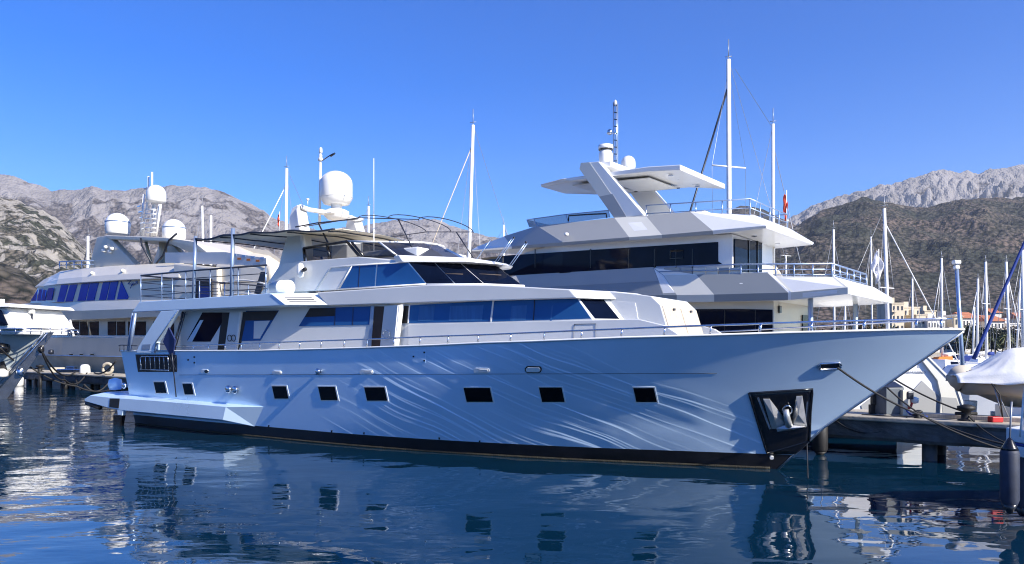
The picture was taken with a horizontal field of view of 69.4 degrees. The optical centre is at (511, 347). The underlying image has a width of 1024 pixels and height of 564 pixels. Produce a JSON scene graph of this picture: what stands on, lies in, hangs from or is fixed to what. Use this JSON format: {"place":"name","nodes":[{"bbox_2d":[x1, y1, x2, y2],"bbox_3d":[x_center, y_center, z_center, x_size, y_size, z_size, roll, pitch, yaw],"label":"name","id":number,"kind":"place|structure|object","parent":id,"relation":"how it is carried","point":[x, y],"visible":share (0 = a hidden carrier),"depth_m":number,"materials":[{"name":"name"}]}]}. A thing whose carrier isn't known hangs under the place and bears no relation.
{"place":"outdoors","nodes":[
{"label":"outdoors","id":0,"kind":"place"},
{"bbox_2d":[0,262,38,303],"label":"foothill","id":1,"kind":"structure","parent":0,"point":[17,285],"depth_m":481.52,"materials":[{"name":"grey stone"}]},
{"bbox_2d":[0,197,92,282],"bbox_3d":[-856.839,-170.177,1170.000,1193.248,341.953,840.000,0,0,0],"label":"hill","id":2,"kind":"structure","parent":0,"point":[37,245],"depth_m":1251.21,"materials":[{"name":"stone"}]},
{"bbox_2d":[50,367,64,371],"bbox_3d":[-32.495,1.575,52.841,0.800,0.350,0.500,0,0,0],"label":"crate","id":3,"kind":"object","parent":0,"point":[56,368],"visible":0.54,"depth_m":52.60,"materials":[{"name":"white plastic"}]},
{"bbox_2d":[0,174,520,276],"bbox_3d":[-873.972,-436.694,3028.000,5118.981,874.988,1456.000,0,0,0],"label":"mountain","id":4,"kind":"structure","parent":0,"point":[79,214],"depth_m":3346.44,"materials":[{"name":"grey stone"}]},
{"bbox_2d":[0,379,1023,563],"bbox_3d":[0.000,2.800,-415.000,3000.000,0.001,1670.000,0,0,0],"label":"water","id":5,"kind":"structure","parent":0,"point":[81,482],"depth_m":13.21,"materials":[{"name":"blue liquid"}]},
{"bbox_2d":[0,299,78,398],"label":"motor yacht","id":6,"kind":"object","parent":5,"relation":"on","point":[27,332],"visible":0.98,"depth_m":39.56,"materials":[{"name":"metal"}]},
{"bbox_2d":[0,347,109,391],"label":"mooring rope","id":7,"kind":"object","parent":6,"relation":"attached to","point":[4,352],"visible":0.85,"depth_m":42.87,"materials":[{"name":"brown fabric"}]},
{"bbox_2d":[40,349,87,384],"bbox_3d":[-26.817,1.195,44.200,0.419,2.299,10.007,0,0,-18],"label":"mooring rope","id":8,"kind":"object","parent":6,"relation":"attached to","point":[54,375],"visible":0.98,"depth_m":42.82,"materials":[{"name":"black fabric"}]},
{"bbox_2d":[81,234,91,268],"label":"sailboat","id":9,"kind":"object","parent":5,"relation":"on","point":[87,254],"visible":0.08,"depth_m":81.92,"materials":[{"name":"metal"}]},
{"bbox_2d":[26,172,280,383],"bbox_3d":[-31.254,-5.315,60.425,56.566,17.030,8.310,0,0,39],"label":"motor yacht","id":10,"kind":"object","parent":5,"relation":"on","point":[100,295],"visible":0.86,"depth_m":54.55,"materials":[{"name":"metal"}]},
{"bbox_2d":[277,212,279,230],"bbox_3d":[-12.624,-6.759,40.004,0.143,1.219,0.159,0,0,0],"label":"flag","id":11,"kind":"object","parent":10,"relation":"hanging from","point":[278,219],"visible":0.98,"depth_m":39.98,"materials":[{"name":"red fabric"}]},
{"bbox_2d":[197,204,212,264],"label":"sailboat","id":12,"kind":"object","parent":5,"relation":"on","point":[202,221],"visible":0.08,"depth_m":74.92,"materials":[{"name":"metal"}]},
{"bbox_2d":[206,215,215,264],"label":"sailboat","id":13,"kind":"object","parent":5,"relation":"on","point":[210,221],"visible":0.08,"depth_m":77.91,"materials":[{"name":"metal"}]},
{"bbox_2d":[254,156,314,250],"bbox_3d":[-18.343,-6.192,60.000,15.009,18.784,4.126,0,0,0],"label":"sailboat","id":14,"kind":"object","parent":5,"relation":"on","point":[286,187],"visible":0.14,"depth_m":59.94,"materials":[{"name":"metal"}]},
{"bbox_2d":[362,196,375,232],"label":"sailboat","id":15,"kind":"object","parent":5,"relation":"on","point":[368,219],"visible":0.08,"depth_m":69.94,"materials":[{"name":"metal"}]},
{"bbox_2d":[432,122,507,257],"bbox_3d":[-2.779,-5.828,46.000,14.398,18.057,3.963,0,0,0],"label":"sailboat","id":16,"kind":"object","parent":5,"relation":"on","point":[472,157],"visible":0.09,"depth_m":45.92,"materials":[{"name":"metal"}]},
{"bbox_2d":[495,225,506,256],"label":"sailboat","id":17,"kind":"object","parent":5,"relation":"on","point":[504,230],"visible":0.09,"depth_m":71.93,"materials":[{"name":"metal"}]},
{"bbox_2d":[85,147,964,468],"bbox_3d":[-2.598,-1.486,22.596,28.053,10.372,5.924,0,0,33],"label":"motor yacht","id":18,"kind":"object","parent":5,"relation":"on","point":[353,333],"visible":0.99,"depth_m":19.08,"materials":[{"name":"silver metal"}]},
{"bbox_2d":[472,100,962,413],"bbox_3d":[4.796,-3.571,30.839,24.825,13.743,7.082,0,0,39],"label":"motor yacht","id":19,"kind":"object","parent":5,"relation":"on","point":[715,268],"visible":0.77,"depth_m":27.33,"materials":[{"name":"grey paint"}]},
{"bbox_2d":[783,190,787,226],"bbox_3d":[11.459,-5.786,31.004,0.176,1.653,0.172,0,0,0],"label":"flag","id":20,"kind":"object","parent":19,"relation":"hanging from","point":[785,204],"visible":0.85,"depth_m":30.98,"materials":[{"name":"red fabric"}]},
{"bbox_2d":[871,249,883,288],"bbox_3d":[14.082,-3.030,28.513,0.474,1.559,0.270,0,0,0],"label":"flag","id":21,"kind":"object","parent":19,"relation":"hanging from","point":[877,265],"visible":1,"depth_m":28.49,"materials":[{"name":"fabric"}]},
{"bbox_2d":[689,39,790,275],"bbox_3d":[13.070,-7.576,44.000,17.240,21.552,4.758,0,0,0],"label":"ketch","id":22,"kind":"object","parent":5,"relation":"on","point":[727,97],"visible":0.13,"depth_m":43.91,"materials":[{"name":"metal"}]},
{"bbox_2d":[754,121,815,329],"bbox_3d":[16.366,-5.862,46.000,13.240,18.124,3.638,0,0,0],"label":"ketch","id":23,"kind":"object","parent":5,"relation":"on","point":[772,137],"visible":0.11,"depth_m":45.92,"materials":[{"name":"metal"}]},
{"bbox_2d":[735,69,770,124],"bbox_3d":[14.702,-15.201,45.000,3.491,2.779,0.036,0,0,-35],"label":"wire stay","id":24,"kind":"object","parent":23,"relation":"attached to","point":[752,96],"visible":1,"depth_m":44.90,"materials":[{"name":"grey metal"}]},
{"bbox_2d":[780,253,790,275],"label":"sailboat","id":25,"kind":"object","parent":5,"relation":"on","point":[786,271],"visible":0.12,"depth_m":69.94,"materials":[{"name":"metal"}]},
{"bbox_2d":[816,220,852,329],"bbox_3d":[26.297,-3.571,60.000,10.778,13.542,2.949,0,0,0],"label":"sailboat","id":26,"kind":"object","parent":5,"relation":"on","point":[834,248],"visible":0.06,"depth_m":59.93,"materials":[{"name":"metal"}]},
{"bbox_2d":[842,306,847,329],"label":"sailboat","id":27,"kind":"object","parent":5,"relation":"on","point":[845,317],"visible":0.02,"depth_m":109.90,"materials":[{"name":"metal"}]},
{"bbox_2d":[858,237,884,328],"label":"sailboat","id":28,"kind":"object","parent":5,"relation":"on","point":[870,254],"visible":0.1,"depth_m":74.94,"materials":[{"name":"metal"}]},
{"bbox_2d":[832,197,959,364],"bbox_3d":[20.535,-2.477,40.000,15.239,11.355,4.198,0,0,0],"label":"sailboat","id":29,"kind":"object","parent":5,"relation":"on","point":[884,243],"visible":0.22,"depth_m":39.95,"materials":[{"name":"metal"}]},
{"bbox_2d":[903,273,921,327],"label":"sailboat","id":30,"kind":"object","parent":5,"relation":"on","point":[912,285],"visible":0.06,"depth_m":94.98,"materials":[{"name":"metal"}]},
{"bbox_2d":[932,356,952,359],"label":"motorboat","id":31,"kind":"object","parent":5,"relation":"on","point":[947,357],"visible":0.1,"depth_m":79.37,"materials":[{"name":"orange fabric"}]},
{"bbox_2d":[932,359,959,368],"bbox_3d":[34.580,2.052,58.021,6.739,2.296,2.144,0,0,-10],"label":"motorboat","id":32,"kind":"object","parent":5,"relation":"on","point":[941,363],"visible":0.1,"depth_m":57.31,"materials":[{"name":"white plastic"}]},
{"bbox_2d":[931,251,980,362],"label":"sailboat","id":33,"kind":"object","parent":5,"relation":"on","point":[941,292],"visible":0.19,"depth_m":79.91,"materials":[{"name":"metal"}]},
{"bbox_2d":[942,363,978,373],"bbox_3d":[25.848,2.052,42.990,5.739,2.296,1.814,0,0,-5],"label":"motorboat","id":34,"kind":"object","parent":5,"relation":"on","point":[946,369],"visible":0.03,"depth_m":43.00,"materials":[{"name":"white plastic"}]},
{"bbox_2d":[953,355,972,361],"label":"motorboat","id":35,"kind":"object","parent":5,"relation":"on","point":[967,357],"visible":0.06,"depth_m":87.33,"materials":[{"name":"blue fabric"}]},
{"bbox_2d":[966,304,983,357],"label":"sailboat","id":36,"kind":"object","parent":5,"relation":"on","point":[973,333],"visible":0.12,"depth_m":119.89,"materials":[{"name":"metal"}]},
{"bbox_2d":[964,277,988,358],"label":"sailboat","id":37,"kind":"object","parent":5,"relation":"on","point":[977,317],"visible":0.19,"depth_m":94.91,"materials":[{"name":"metal"}]},
{"bbox_2d":[969,255,995,361],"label":"sailboat","id":38,"kind":"object","parent":5,"relation":"on","point":[987,353],"visible":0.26,"depth_m":84.89,"materials":[{"name":"metal"}]},
{"bbox_2d":[960,241,1023,414],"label":"sailboat","id":39,"kind":"object","parent":5,"relation":"on","point":[985,406],"visible":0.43,"depth_m":29.93,"materials":[{"name":"blue fabric"}]},
{"bbox_2d":[964,260,1020,362],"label":"sailboat","id":40,"kind":"object","parent":5,"relation":"on","point":[1007,309],"visible":0.29,"depth_m":81.90,"materials":[{"name":"metal"}]},
{"bbox_2d":[1004,242,1023,349],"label":"sailboat","id":41,"kind":"object","parent":5,"relation":"on","point":[1022,297],"visible":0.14,"depth_m":69.90,"materials":[{"name":"metal"}]},
{"bbox_2d":[1006,391,1023,457],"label":"sailboat","id":42,"kind":"object","parent":5,"relation":"on","point":[1017,434],"visible":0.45,"depth_m":11.64,"materials":[{"name":"white plastic"}]},
{"bbox_2d":[1015,457,1023,516],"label":"fender","id":43,"kind":"object","parent":42,"relation":"hanging from","point":[1019,509],"visible":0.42,"depth_m":11.69,"materials":[{"name":"black paint"}]},
{"bbox_2d":[1010,273,1020,347],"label":"sailboat","id":44,"kind":"object","parent":5,"relation":"on","point":[1019,306],"visible":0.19,"depth_m":89.92,"materials":[{"name":"metal"}]},
{"bbox_2d":[0,0,1023,237],"label":"sky","id":45,"kind":"structure","parent":0,"point":[858,95],"materials":[{"name":"blue"}]},
{"bbox_2d":[23,369,1020,460],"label":"quay","id":46,"kind":"structure","parent":0,"point":[934,439],"depth_m":18.39,"materials":[{"name":"concrete"}]},
{"bbox_2d":[17,377,23,385],"bbox_3d":[-36.178,2.264,54.246,0.600,1.310,0.600,0,0,0],"label":"fender","id":47,"kind":"object","parent":46,"relation":"hanging from","point":[21,383],"visible":0.23,"depth_m":54.12,"materials":[{"name":"plastic"}]},
{"bbox_2d":[33,375,41,386],"bbox_3d":[-34.066,2.460,53.123,1.240,1.420,0.228,0,0,39],"label":"tyre fender","id":48,"kind":"object","parent":46,"relation":"hanging from","point":[37,382],"visible":0.74,"depth_m":52.97,"materials":[{"name":"black rubber"}]},
{"bbox_2d":[35,364,44,371],"bbox_3d":[-34.450,1.478,53.954,0.608,0.544,0.542,0,0,40],"label":"bollard","id":49,"kind":"object","parent":46,"relation":"on","point":[39,368],"visible":0.93,"depth_m":53.84,"materials":[{"name":"black metal"}]},
{"bbox_2d":[60,381,67,388],"bbox_3d":[-30.431,2.385,50.221,0.800,1.270,0.228,0,0,39],"label":"tyre fender","id":50,"kind":"object","parent":46,"relation":"hanging from","point":[62,386],"visible":0.53,"depth_m":50.07,"materials":[{"name":"black rubber"}]},
{"bbox_2d":[57,366,79,372],"bbox_3d":[-30.736,1.525,51.525,1.700,0.450,0.600,0,0,0],"label":"metal box","id":51,"kind":"object","parent":46,"relation":"on","point":[70,369],"visible":0.7,"depth_m":51.23,"materials":[{"name":"metal"}]},
{"bbox_2d":[43,352,113,390],"bbox_3d":[-26.116,1.380,45.428,2.972,2.677,11.688,0,0,-23],"label":"mooring rope","id":52,"kind":"object","parent":46,"relation":"attached to","point":[84,385],"visible":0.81,"depth_m":45.46,"materials":[{"name":"brown fabric"}]},
{"bbox_2d":[79,364,90,373],"bbox_3d":[-28.690,1.430,49.675,0.680,0.640,0.680,0,0,0],"label":"drum","id":53,"kind":"object","parent":46,"relation":"on","point":[84,368],"visible":0.97,"depth_m":49.43,"materials":[{"name":"white plastic"}]},
{"bbox_2d":[94,360,115,373],"bbox_3d":[-25.771,1.245,46.765,0.100,0.950,4.866,0,0,-43],"label":"mooring rope","id":54,"kind":"object","parent":46,"relation":"attached to","point":[110,367],"visible":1,"depth_m":46.13,"materials":[{"name":"black fabric"}]},
{"bbox_2d":[101,362,113,374],"bbox_3d":[-26.004,1.330,47.529,0.838,0.820,0.200,0,0,0],"label":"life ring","id":55,"kind":"object","parent":46,"relation":"on","point":[110,371],"visible":0.88,"depth_m":47.45,"materials":[{"name":"plastic"}]},
{"bbox_2d":[812,427,827,454],"bbox_3d":[8.092,2.146,19.410,0.380,1.403,0.380,0,0,0],"label":"fender","id":56,"kind":"object","parent":46,"relation":"hanging from","point":[820,443],"visible":0.51,"depth_m":19.25,"materials":[{"name":"black rubber"}]},
{"bbox_2d":[868,394,875,413],"bbox_3d":[9.522,1.434,19.541,0.272,0.632,0.180,0,0,0],"label":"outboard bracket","id":57,"kind":"object","parent":46,"relation":"on","point":[871,407],"visible":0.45,"depth_m":19.49,"materials":[{"name":"black metal"}]},
{"bbox_2d":[836,417,907,433],"bbox_3d":[9.150,1.957,18.866,1.686,0.483,0.044,0,0,34],"label":"mooring rope","id":58,"kind":"object","parent":46,"relation":"attached to","point":[853,429],"visible":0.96,"depth_m":19.09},
{"bbox_2d":[874,381,903,415],"bbox_3d":[9.874,1.320,19.376,0.580,0.860,0.560,0,0,-12],"label":"power pedestal","id":59,"kind":"object","parent":46,"relation":"on","point":[883,406],"visible":0.7,"depth_m":19.16,"materials":[{"name":"metal"}]},
{"bbox_2d":[861,414,921,417],"bbox_3d":[9.578,1.725,18.726,1.408,0.034,0.143,0,0,43],"label":"power cable","id":60,"kind":"object","parent":46,"relation":"on","point":[888,415],"visible":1,"depth_m":18.72,"materials":[{"name":"rubber"}]},
{"bbox_2d":[900,390,918,415],"bbox_3d":[10.310,1.420,19.185,0.480,0.660,0.260,0,0,-10],"label":"hose post","id":61,"kind":"object","parent":46,"relation":"on","point":[906,395],"visible":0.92,"depth_m":19.09,"materials":[{"name":"white paint"}]},
{"bbox_2d":[912,410,923,418],"bbox_3d":[10.097,1.648,18.385,0.228,0.204,0.203,0,0,40],"label":"bollard","id":62,"kind":"object","parent":46,"relation":"on","point":[918,416],"visible":0.69,"depth_m":18.32,"materials":[{"name":"black metal"}]},
{"bbox_2d":[837,367,1000,448],"bbox_3d":[8.635,1.338,15.856,4.509,1.905,0.878,0,0,-14],"label":"mooring rope","id":63,"kind":"object","parent":46,"relation":"attached to","point":[866,387],"visible":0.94,"depth_m":16.07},
{"bbox_2d":[886,387,1003,444],"bbox_3d":[10.161,1.614,17.083,2.729,1.345,0.408,0,0,45],"label":"mooring rope","id":64,"kind":"object","parent":46,"relation":"attached to","point":[894,394],"visible":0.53,"depth_m":17.19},
{"bbox_2d":[955,404,977,420],"bbox_3d":[10.899,1.554,17.744,0.437,0.391,0.390,0,0,40],"label":"bollard","id":65,"kind":"object","parent":46,"relation":"on","point":[965,410],"visible":0.99,"depth_m":17.65,"materials":[{"name":"black metal"}]},
{"bbox_2d":[895,379,959,410],"bbox_3d":[10.261,1.175,18.176,1.533,0.785,0.044,0,0,34],"label":"mooring rope","id":66,"kind":"object","parent":65,"relation":"attached to","point":[926,396],"visible":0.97,"depth_m":18.20,"materials":[{"name":"black fabric"}]},
{"bbox_2d":[968,416,1004,441],"bbox_3d":[10.982,1.885,16.983,0.141,0.593,1.420,0,0,-11],"label":"mooring rope","id":67,"kind":"object","parent":65,"relation":"attached to","point":[986,431],"visible":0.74,"depth_m":17.04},
{"bbox_2d":[945,347,1023,417],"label":"covered boat","id":68,"kind":"object","parent":46,"relation":"on","point":[998,378],"visible":0.98,"depth_m":17.93,"materials":[{"name":"white fabric"}]},
{"bbox_2d":[987,416,1002,421],"bbox_3d":[11.375,1.685,17.400,0.260,0.130,0.200,0,0,0],"label":"box","id":69,"kind":"object","parent":46,"relation":"on","point":[994,419],"visible":1,"depth_m":17.30,"materials":[{"name":"red paint"}]},
{"bbox_2d":[732,206,796,228],"bbox_3d":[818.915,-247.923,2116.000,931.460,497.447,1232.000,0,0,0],"label":"railing","id":70,"kind":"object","parent":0,"point":[742,211],"depth_m":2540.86,"materials":[{"name":"silver metal"}]},
{"bbox_2d":[806,444,808,478],"bbox_3d":[6.353,2.430,15.900,0.024,0.632,0.866,0,0,20],"label":"anchor line","id":71,"kind":"object","parent":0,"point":[807,459],"visible":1,"depth_m":15.93,"materials":[{"name":"metal"}]},
{"bbox_2d":[876,298,904,328],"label":"apartment building","id":72,"kind":"structure","parent":0,"point":[897,309],"depth_m":240.00,"materials":[{"name":"beige paint"}]},
{"bbox_2d":[775,197,1023,330],"bbox_3d":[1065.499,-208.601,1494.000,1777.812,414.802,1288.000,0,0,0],"label":"hill","id":73,"kind":"structure","parent":0,"point":[970,234],"depth_m":1361.91,"materials":[{"name":"grey stone"}]},
{"bbox_2d":[783,164,1023,225],"bbox_3d":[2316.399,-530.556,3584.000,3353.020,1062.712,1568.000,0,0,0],"label":"mountain","id":74,"kind":"structure","parent":0,"point":[931,188],"depth_m":4076.03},
{"bbox_2d":[899,302,919,314],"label":"apartment building","id":75,"kind":"structure","parent":0,"point":[906,307],"depth_m":246.00,"materials":[{"name":"beige paint"}]},
{"bbox_2d":[919,306,936,316],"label":"apartment building","id":76,"kind":"structure","parent":0,"point":[923,310],"depth_m":262.11,"materials":[{"name":"beige paint"}]},
{"bbox_2d":[924,314,944,352],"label":"apartment building","id":77,"kind":"structure","parent":0,"point":[927,324],"depth_m":236.00,"materials":[{"name":"white paint"}]},
{"bbox_2d":[940,327,958,352],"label":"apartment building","id":78,"kind":"structure","parent":0,"point":[954,348],"depth_m":222.40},
{"bbox_2d":[936,314,964,327],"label":"apartment building","id":79,"kind":"structure","parent":0,"point":[949,323],"depth_m":237.34,"materials":[{"name":"beige paint"}]},
{"bbox_2d":[943,341,958,353],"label":"broadleaf tree","id":80,"kind":"object","parent":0,"point":[945,346],"visible":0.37,"depth_m":221.93,"materials":[{"name":"green plant"}]},
{"bbox_2d":[952,260,964,364],"bbox_3d":[22.413,-0.785,37.000,0.684,7.183,0.300,0,0,0],"label":"lamp post","id":81,"kind":"object","parent":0,"point":[956,266],"visible":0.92,"depth_m":36.92,"materials":[{"name":"metal"}]},
{"bbox_2d":[929,355,990,357],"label":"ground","id":82,"kind":"structure","parent":0,"point":[931,356],"depth_m":146.84,"materials":[{"name":"concrete"}]},
{"bbox_2d":[848,318,885,329],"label":"broadleaf tree","id":83,"kind":"object","parent":82,"relation":"on","point":[867,326],"visible":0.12,"depth_m":148.71,"materials":[{"name":"green plant"}]},
{"bbox_2d":[866,324,899,328],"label":"broadleaf tree","id":84,"kind":"object","parent":82,"relation":"on","point":[883,326],"visible":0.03,"depth_m":153.11,"materials":[{"name":"green plant"}]},
{"bbox_2d":[953,336,969,345],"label":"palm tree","id":85,"kind":"object","parent":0,"point":[963,340],"visible":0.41,"depth_m":204.17,"materials":[{"name":"green plant"}]},
{"bbox_2d":[954,336,975,353],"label":"broadleaf tree","id":86,"kind":"object","parent":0,"point":[957,343],"visible":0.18,"depth_m":214.48,"materials":[{"name":"green plant"}]},
{"bbox_2d":[951,312,979,352],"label":"apartment building","id":87,"kind":"structure","parent":0,"point":[967,318],"depth_m":242.00,"materials":[{"name":"ceramic"}]},
{"bbox_2d":[963,400,976,411],"bbox_3d":[11.714,1.550,18.900,0.320,0.400,0.315,0,0,0],"label":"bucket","id":88,"kind":"object","parent":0,"point":[972,402],"visible":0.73,"depth_m":18.77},
{"bbox_2d":[957,323,984,353],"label":"broadleaf tree","id":89,"kind":"object","parent":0,"point":[965,333],"visible":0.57,"depth_m":211.70,"materials":[{"name":"green plant"}]},
{"bbox_2d":[974,331,1006,347],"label":"broadleaf tree","id":90,"kind":"object","parent":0,"point":[994,334],"visible":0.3,"depth_m":212.26,"materials":[{"name":"green plant"}]},
{"bbox_2d":[975,326,1006,353],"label":"broadleaf tree","id":91,"kind":"object","parent":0,"point":[998,330],"visible":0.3,"depth_m":213.56,"materials":[{"name":"green plant"}]},
{"bbox_2d":[979,309,1002,317],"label":"apartment building","id":92,"kind":"structure","parent":0,"point":[997,314],"depth_m":321.17,"materials":[{"name":"ceramic"}]},
{"bbox_2d":[983,338,1000,351],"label":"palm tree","id":93,"kind":"object","parent":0,"point":[990,340],"visible":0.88,"depth_m":206.51,"materials":[{"name":"green plant"}]},
{"bbox_2d":[979,315,1005,351],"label":"apartment building","id":94,"kind":"structure","parent":0,"point":[999,324],"depth_m":242.00,"materials":[{"name":"ceramic"}]},
{"bbox_2d":[989,333,1019,351],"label":"broadleaf tree","id":95,"kind":"object","parent":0,"point":[999,341],"visible":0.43,"depth_m":211.07,"materials":[{"name":"green plant"}]},
{"bbox_2d":[996,334,1015,347],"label":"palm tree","id":96,"kind":"object","parent":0,"point":[1004,338],"visible":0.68,"depth_m":204.80,"materials":[{"name":"green plant"}]},
{"bbox_2d":[999,402,1019,513],"bbox_3d":[7.606,1.683,11.300,0.260,1.721,0.260,0,0,0],"label":"fender","id":97,"kind":"object","parent":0,"point":[1009,474],"visible":1,"depth_m":11.21,"materials":[{"name":"black paint"}]},
{"bbox_2d":[1001,313,1020,322],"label":"apartment building","id":98,"kind":"structure","parent":0,"point":[1014,319],"depth_m":264.99,"materials":[{"name":"ceramic"}]},
{"bbox_2d":[1001,318,1020,347],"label":"apartment building","id":99,"kind":"structure","parent":0,"point":[1011,324],"depth_m":246.00,"materials":[{"name":"white paint"}]},
{"bbox_2d":[1002,324,1020,347],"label":"broadleaf tree","id":100,"kind":"object","parent":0,"point":[1015,331],"visible":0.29,"depth_m":211.54,"materials":[{"name":"green plant"}]},
{"label":"ground","id":101,"kind":"structure","parent":0,"visible":0},
{"bbox_2d":[904,309,926,327],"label":"apartment building","id":102,"kind":"structure","parent":101,"relation":"on","point":[908,324],"depth_m":241.00,"materials":[{"name":"beige paint"}]}
]}

